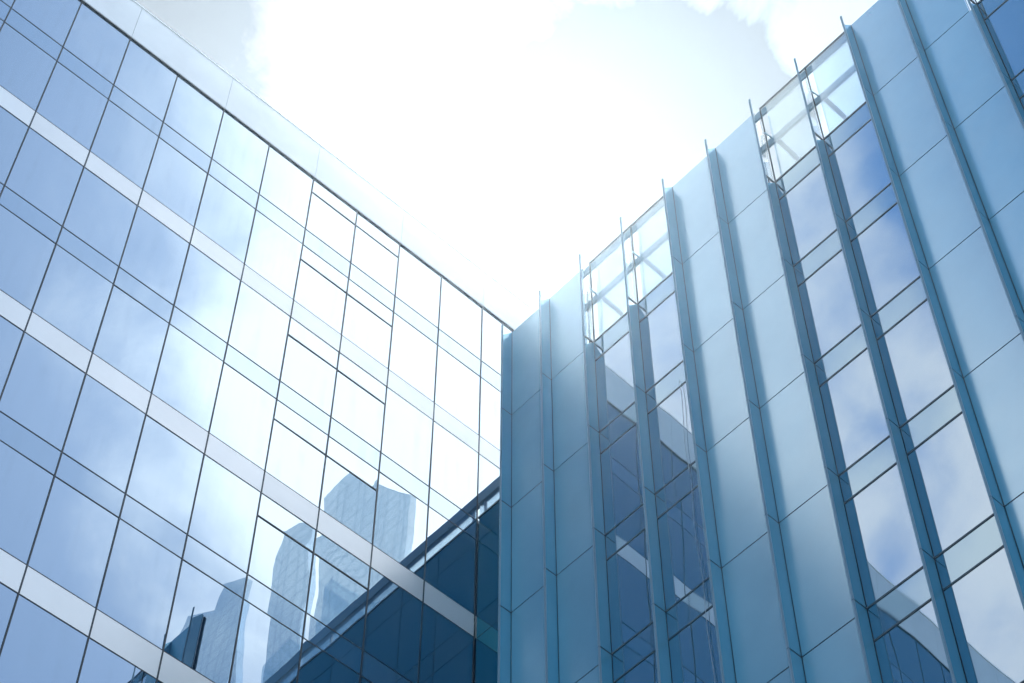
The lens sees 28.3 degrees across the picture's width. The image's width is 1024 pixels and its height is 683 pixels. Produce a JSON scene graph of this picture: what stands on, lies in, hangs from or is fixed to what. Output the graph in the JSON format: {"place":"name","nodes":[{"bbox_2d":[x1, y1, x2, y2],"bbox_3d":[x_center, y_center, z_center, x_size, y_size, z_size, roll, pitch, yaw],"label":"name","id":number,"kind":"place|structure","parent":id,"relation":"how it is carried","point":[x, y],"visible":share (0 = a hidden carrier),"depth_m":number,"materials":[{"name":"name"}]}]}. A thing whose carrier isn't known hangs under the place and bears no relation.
{"place":"outdoors","nodes":[
{"label":"outdoors","id":0,"kind":"place"},
{"bbox_2d":[0,0,535,682],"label":"glass office building","id":1,"kind":"structure","parent":0,"point":[250,372],"depth_m":44.67,"materials":[{"name":"glass"}]},
{"bbox_2d":[2,0,13,6],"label":"window","id":2,"kind":"structure","parent":1,"relation":"in","point":[9,2],"depth_m":48.19,"materials":[{"name":"blue glass"}]},
{"bbox_2d":[0,583,16,647],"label":"window","id":3,"kind":"structure","parent":1,"relation":"in","point":[7,596],"depth_m":34.89,"materials":[{"name":"blue glass"}]},
{"bbox_2d":[0,316,22,394],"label":"window","id":4,"kind":"structure","parent":1,"relation":"in","point":[10,335],"depth_m":39.65,"materials":[{"name":"blue glass"}]},
{"bbox_2d":[0,106,27,183],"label":"window","id":5,"kind":"structure","parent":1,"relation":"in","point":[12,131],"depth_m":44.44,"materials":[{"name":"blue glass"}]},
{"bbox_2d":[0,441,52,563],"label":"window","id":6,"kind":"structure","parent":1,"relation":"in","point":[24,485],"depth_m":36.98,"materials":[{"name":"blue glass"}]},
{"bbox_2d":[0,205,54,309],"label":"window","id":7,"kind":"structure","parent":1,"relation":"in","point":[25,253],"depth_m":41.90,"materials":[{"name":"blue glass"}]},
{"bbox_2d":[0,23,55,109],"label":"window","id":8,"kind":"structure","parent":1,"relation":"in","point":[25,69],"depth_m":46.81,"materials":[{"name":"blue glass"}]},
{"bbox_2d":[0,333,84,449],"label":"window","id":9,"kind":"structure","parent":1,"relation":"in","point":[41,392],"depth_m":39.47,"materials":[{"name":"blue glass"}]},
{"bbox_2d":[0,595,87,682],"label":"window","id":10,"kind":"structure","parent":1,"relation":"in","point":[38,647],"depth_m":34.88,"materials":[{"name":"blue glass"}]},
{"bbox_2d":[6,128,82,224],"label":"window","id":11,"kind":"structure","parent":1,"relation":"in","point":[42,174],"depth_m":44.46,"materials":[{"name":"blue glass"}]},
{"bbox_2d":[12,0,80,45],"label":"window","id":12,"kind":"structure","parent":1,"relation":"in","point":[55,18],"depth_m":49.12,"materials":[{"name":"blue glass"}]},
{"bbox_2d":[37,62,107,149],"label":"window","id":13,"kind":"structure","parent":1,"relation":"in","point":[68,102],"depth_m":47.24,"materials":[{"name":"blue glass"}]},
{"bbox_2d":[33,245,112,351],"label":"window","id":14,"kind":"structure","parent":1,"relation":"in","point":[73,298],"depth_m":42.25,"materials":[{"name":"blue glass"}]},
{"bbox_2d":[29,477,117,606],"bbox_3d":[-8.045,3.673,37.302,1.464,2.555,0.034,37,-64,-22],"label":"window","id":15,"kind":"structure","parent":1,"relation":"in","point":[72,547],"depth_m":37.25,"materials":[{"name":"blue glass"}]},
{"bbox_2d":[64,3,129,82],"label":"window","id":16,"kind":"structure","parent":1,"relation":"in","point":[91,38],"depth_m":50.01,"materials":[{"name":"blue glass"}]},
{"bbox_2d":[63,168,136,264],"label":"window","id":17,"kind":"structure","parent":1,"relation":"in","point":[99,215],"depth_m":45.03,"materials":[{"name":"blue glass"}]},
{"bbox_2d":[63,375,144,491],"bbox_3d":[-8.040,1.806,40.073,1.464,2.583,0.032,37,-64,-22],"label":"window","id":18,"kind":"structure","parent":1,"relation":"in","point":[104,433],"depth_m":40.03,"materials":[{"name":"blue glass"}]},
{"bbox_2d":[78,639,155,682],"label":"window","id":19,"kind":"structure","parent":1,"relation":"in","point":[100,665],"depth_m":35.78,"materials":[{"name":"blue glass"}]},
{"bbox_2d":[91,100,157,187],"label":"window","id":20,"kind":"structure","parent":1,"relation":"in","point":[121,141],"depth_m":47.81,"materials":[{"name":"blue glass"}]},
{"bbox_2d":[94,286,168,391],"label":"window","id":21,"kind":"structure","parent":1,"relation":"in","point":[131,337],"depth_m":42.81,"materials":[{"name":"blue glass"}]},
{"bbox_2d":[97,519,180,648],"bbox_3d":[-6.940,4.515,37.868,1.464,2.555,0.032,37,-64,-22],"label":"window","id":22,"kind":"structure","parent":1,"relation":"in","point":[138,590],"depth_m":37.82,"materials":[{"name":"blue glass"}]},
{"bbox_2d":[115,40,176,120],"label":"window","id":23,"kind":"structure","parent":1,"relation":"in","point":[141,76],"depth_m":50.58,"materials":[{"name":"blue glass"}]},
{"bbox_2d":[120,207,188,303],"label":"window","id":24,"kind":"structure","parent":1,"relation":"in","point":[155,255],"depth_m":45.59,"materials":[{"name":"blue glass"}]},
{"bbox_2d":[127,416,202,532],"bbox_3d":[-6.934,2.646,40.638,1.464,2.583,0.034,37,-64,-22],"label":"window","id":25,"kind":"structure","parent":1,"relation":"in","point":[166,469],"depth_m":40.59,"materials":[{"name":"blue glass"}]},
{"bbox_2d":[143,138,206,225],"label":"window","id":26,"kind":"structure","parent":1,"relation":"in","point":[175,181],"depth_m":48.37,"materials":[{"name":"blue glass"}]},
{"bbox_2d":[153,325,222,430],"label":"window","id":27,"kind":"structure","parent":1,"relation":"in","point":[188,375],"depth_m":43.38,"materials":[{"name":"blue glass"}]},
{"bbox_2d":[164,76,222,156],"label":"window","id":28,"kind":"structure","parent":1,"relation":"in","point":[190,113],"depth_m":51.14,"materials":[{"name":"blue glass"}]},
{"bbox_2d":[164,561,241,682],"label":"window","id":29,"kind":"structure","parent":1,"relation":"in","point":[202,631],"depth_m":38.39,"materials":[{"name":"blue glass"}]},
{"bbox_2d":[175,245,239,341],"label":"window","id":30,"kind":"structure","parent":1,"relation":"in","point":[207,293],"depth_m":46.15,"materials":[{"name":"blue glass"}]},
{"bbox_2d":[189,455,259,572],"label":"window","id":31,"kind":"structure","parent":1,"relation":"in","point":[224,515],"depth_m":41.16,"materials":[{"name":"white glass"}]},
{"bbox_2d":[195,174,254,262],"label":"window","id":32,"kind":"structure","parent":1,"relation":"in","point":[225,218],"depth_m":48.94,"materials":[{"name":"blue glass"}]},
{"bbox_2d":[213,112,268,192],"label":"window","id":33,"kind":"structure","parent":1,"relation":"in","point":[237,149],"depth_m":51.70,"materials":[{"name":"white glass"}]},
{"bbox_2d":[210,363,275,469],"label":"window","id":34,"kind":"structure","parent":1,"relation":"in","point":[243,412],"depth_m":43.94,"materials":[{"name":"white glass"}]},
{"bbox_2d":[229,282,289,378],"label":"window","id":35,"kind":"structure","parent":1,"relation":"in","point":[259,329],"depth_m":46.72,"materials":[{"name":"white glass"}]},
{"bbox_2d":[230,600,301,682],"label":"window","id":36,"kind":"structure","parent":1,"relation":"in","point":[267,651],"depth_m":39.28,"materials":[{"name":"blue glass"}]},
{"bbox_2d":[245,210,301,298],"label":"window","id":37,"kind":"structure","parent":1,"relation":"in","point":[273,253],"depth_m":49.50,"materials":[{"name":"white glass"}]},
{"bbox_2d":[249,517,312,610],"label":"window","id":38,"kind":"structure","parent":1,"relation":"in","point":[278,561],"depth_m":41.43,"materials":[{"name":"white glass"}]},
{"bbox_2d":[260,146,312,226],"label":"window","id":39,"kind":"structure","parent":1,"relation":"in","point":[284,184],"depth_m":52.27,"materials":[{"name":"white glass"}]},
{"bbox_2d":[266,420,324,506],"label":"window","id":40,"kind":"structure","parent":1,"relation":"in","point":[291,460],"depth_m":44.22,"materials":[{"name":"white glass"}]},
{"bbox_2d":[281,335,335,414],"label":"window","id":41,"kind":"structure","parent":1,"relation":"in","point":[304,372],"depth_m":47.01,"materials":[{"name":"white glass"}]},
{"bbox_2d":[294,260,345,333],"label":"window","id":42,"kind":"structure","parent":1,"relation":"in","point":[314,292],"depth_m":49.80,"materials":[{"name":"white glass"}]},
{"bbox_2d":[298,639,359,682],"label":"window","id":43,"kind":"structure","parent":1,"relation":"in","point":[316,666],"depth_m":40.22,"materials":[{"name":"blue glass"}]},
{"bbox_2d":[306,193,354,260],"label":"window","id":44,"kind":"structure","parent":1,"relation":"in","point":[324,222],"depth_m":52.57,"materials":[{"name":"white glass"}]},
{"bbox_2d":[307,554,366,647],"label":"window","id":45,"kind":"structure","parent":1,"relation":"in","point":[336,600],"depth_m":42.00,"materials":[{"name":"blue glass"}]},
{"bbox_2d":[320,457,375,543],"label":"window","id":46,"kind":"structure","parent":1,"relation":"in","point":[349,500],"depth_m":44.79,"materials":[{"name":"blue glass"}]},
{"bbox_2d":[332,371,384,450],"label":"window","id":47,"kind":"structure","parent":1,"relation":"in","point":[356,409],"depth_m":47.56,"materials":[{"name":"white glass"}]},
{"bbox_2d":[361,677,370,682],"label":"window","id":48,"kind":"structure","parent":1,"relation":"in","point":[363,680],"depth_m":40.90,"materials":[{"name":"blue glass"}]},
{"bbox_2d":[342,294,391,367],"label":"window","id":49,"kind":"structure","parent":1,"relation":"in","point":[362,327],"depth_m":50.36,"materials":[{"name":"white glass"}]},
{"bbox_2d":[352,226,397,294],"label":"window","id":50,"kind":"structure","parent":1,"relation":"in","point":[369,256],"depth_m":53.14,"materials":[{"name":"white glass"}]},
{"bbox_2d":[364,568,421,682],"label":"window","id":51,"kind":"structure","parent":1,"relation":"in","point":[393,621],"depth_m":42.85,"materials":[{"name":"blue glass"}]},
{"bbox_2d":[373,473,427,578],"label":"window","id":52,"kind":"structure","parent":1,"relation":"in","point":[401,518],"depth_m":45.64,"materials":[{"name":"blue glass"}]},
{"bbox_2d":[382,388,432,485],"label":"window","id":53,"kind":"structure","parent":1,"relation":"in","point":[407,434],"depth_m":48.43,"materials":[{"name":"white glass"}]},
{"bbox_2d":[389,313,436,401],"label":"window","id":54,"kind":"structure","parent":1,"relation":"in","point":[413,355],"depth_m":51.20,"materials":[{"name":"white glass"}]},
{"bbox_2d":[396,245,440,326],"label":"window","id":55,"kind":"structure","parent":1,"relation":"in","point":[418,286],"depth_m":53.97,"materials":[{"name":"white glass"}]},
{"bbox_2d":[419,604,472,682],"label":"window","id":56,"kind":"structure","parent":1,"relation":"in","point":[446,649],"depth_m":43.69,"materials":[{"name":"blue glass"}]},
{"bbox_2d":[425,507,475,613],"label":"window","id":57,"kind":"structure","parent":1,"relation":"in","point":[450,556],"depth_m":46.21,"materials":[{"name":"blue glass"}]},
{"bbox_2d":[430,422,477,518],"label":"window","id":58,"kind":"structure","parent":1,"relation":"in","point":[454,468],"depth_m":48.99,"materials":[{"name":"white glass"}]},
{"bbox_2d":[435,346,479,434],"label":"window","id":59,"kind":"structure","parent":1,"relation":"in","point":[457,386],"depth_m":51.77,"materials":[{"name":"white glass"}]},
{"bbox_2d":[439,277,481,358],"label":"window","id":60,"kind":"structure","parent":1,"relation":"in","point":[460,316],"depth_m":54.53,"materials":[{"name":"white glass"}]},
{"bbox_2d":[474,541,478,682],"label":"window","id":61,"kind":"structure","parent":1,"relation":"in","point":[477,541],"depth_m":45.96,"materials":[{"name":"blue glass"}]},
{"bbox_2d":[478,454,499,520],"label":"window","id":62,"kind":"structure","parent":1,"relation":"in","point":[488,472],"depth_m":50.08,"materials":[{"name":"white glass"}]},
{"bbox_2d":[480,378,500,449],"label":"window","id":63,"kind":"structure","parent":1,"relation":"in","point":[490,396],"depth_m":52.18,"materials":[{"name":"white glass"}]},
{"bbox_2d":[482,309,512,373],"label":"window","id":64,"kind":"structure","parent":1,"relation":"in","point":[491,332],"depth_m":55.00,"materials":[{"name":"white glass"}]},
{"bbox_2d":[475,476,499,682],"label":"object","id":65,"kind":"structure","parent":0,"point":[487,615],"depth_m":45.80,"materials":[{"name":"glass"}]},
{"bbox_2d":[475,622,497,682],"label":"window","id":66,"kind":"structure","parent":65,"relation":"in","point":[487,643],"depth_m":43.87,"materials":[{"name":"blue glass"}]},
{"bbox_2d":[477,525,498,614],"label":"window","id":67,"kind":"structure","parent":65,"relation":"in","point":[488,554],"depth_m":46.25,"materials":[{"name":"blue glass"}]},
{"bbox_2d":[135,0,979,342],"label":"sky","id":68,"kind":"structure","parent":0,"point":[522,134],"materials":[{"name":"white"}]},
{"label":"plaza ground","id":69,"kind":"structure","parent":0,"visible":0},
{"bbox_2d":[497,0,1023,682],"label":"finned office building","id":70,"kind":"structure","parent":69,"relation":"on","point":[827,330],"depth_m":33.13,"materials":[{"name":"blue metal"}]},
{"bbox_2d":[595,331,634,432],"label":"window","id":71,"kind":"structure","parent":70,"relation":"in","point":[615,387],"depth_m":37.93,"materials":[{"name":"blue glass"}]},
{"bbox_2d":[600,422,642,535],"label":"window","id":72,"kind":"structure","parent":70,"relation":"in","point":[620,461],"depth_m":35.47,"materials":[{"name":"blue glass"}]},
{"bbox_2d":[606,528,652,654],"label":"window","id":73,"kind":"structure","parent":70,"relation":"in","point":[630,603],"depth_m":33.01,"materials":[{"name":"blue glass"}]},
{"bbox_2d":[613,650,657,682],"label":"window","id":74,"kind":"structure","parent":70,"relation":"in","point":[645,671],"depth_m":31.32,"materials":[{"name":"blue glass"}]},
{"bbox_2d":[639,290,682,392],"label":"window","id":75,"kind":"structure","parent":70,"relation":"in","point":[660,332],"depth_m":37.42,"materials":[{"name":"blue glass"}]},
{"bbox_2d":[648,381,694,494],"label":"window","id":76,"kind":"structure","parent":70,"relation":"in","point":[669,458],"depth_m":34.97,"materials":[{"name":"blue glass"}]},
{"bbox_2d":[657,485,708,611],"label":"window","id":77,"kind":"structure","parent":70,"relation":"in","point":[681,568],"depth_m":32.51,"materials":[{"name":"blue glass"}]},
{"bbox_2d":[668,605,721,682],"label":"window","id":78,"kind":"structure","parent":70,"relation":"in","point":[691,662],"depth_m":30.50,"materials":[{"name":"blue glass"}]},
{"bbox_2d":[779,163,836,265],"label":"window","id":79,"kind":"structure","parent":70,"relation":"in","point":[808,217],"depth_m":35.90,"materials":[{"name":"blue glass"}]},
{"bbox_2d":[798,248,860,363],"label":"window","id":80,"kind":"structure","parent":70,"relation":"in","point":[830,310],"depth_m":33.45,"materials":[{"name":"blue glass"}]},
{"bbox_2d":[819,347,889,475],"bbox_3d":[5.283,1.012,30.999,0.045,2.341,1.166,37,-64,-22],"label":"window","id":81,"kind":"structure","parent":70,"relation":"in","point":[856,420],"depth_m":30.98,"materials":[{"name":"blue glass"}]},
{"bbox_2d":[828,119,890,221],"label":"window","id":82,"kind":"structure","parent":70,"relation":"in","point":[860,172],"depth_m":35.40,"materials":[{"name":"blue glass"}]},
{"bbox_2d":[844,462,922,608],"bbox_3d":[5.278,2.668,28.543,0.045,2.341,1.166,37,-64,-22],"label":"window","id":83,"kind":"structure","parent":70,"relation":"in","point":[882,531],"depth_m":28.53,"materials":[{"name":"blue glass"}]},
{"bbox_2d":[851,202,919,316],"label":"window","id":84,"kind":"structure","parent":70,"relation":"in","point":[886,263],"depth_m":32.94,"materials":[{"name":"blue glass"}]},
{"bbox_2d":[874,598,952,682],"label":"window","id":85,"kind":"structure","parent":70,"relation":"in","point":[911,650],"depth_m":26.57,"materials":[{"name":"blue glass"}]},
{"bbox_2d":[877,298,953,427],"bbox_3d":[6.104,0.270,30.498,0.045,2.341,1.166,37,-64,-22],"label":"window","id":86,"kind":"structure","parent":70,"relation":"in","point":[918,374],"depth_m":30.48,"materials":[{"name":"blue glass"}]},
{"bbox_2d":[907,411,993,558],"bbox_3d":[6.099,1.926,28.042,0.045,2.341,1.166,37,-64,-22],"label":"window","id":87,"kind":"structure","parent":70,"relation":"in","point":[951,489],"depth_m":28.01,"materials":[{"name":"blue glass"}]},
{"bbox_2d":[943,545,1023,682],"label":"window","id":88,"kind":"structure","parent":70,"relation":"in","point":[985,607],"depth_m":25.71,"materials":[{"name":"blue glass"}]},
{"bbox_2d":[984,0,1023,79],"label":"window","id":89,"kind":"structure","parent":70,"relation":"in","point":[1005,24],"depth_m":34.17,"materials":[{"name":"blue glass"}]},
{"bbox_2d":[1020,94,1023,105],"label":"window","id":90,"kind":"structure","parent":70,"relation":"in","point":[1022,97],"depth_m":32.57,"materials":[{"name":"blue glass"}]}
]}

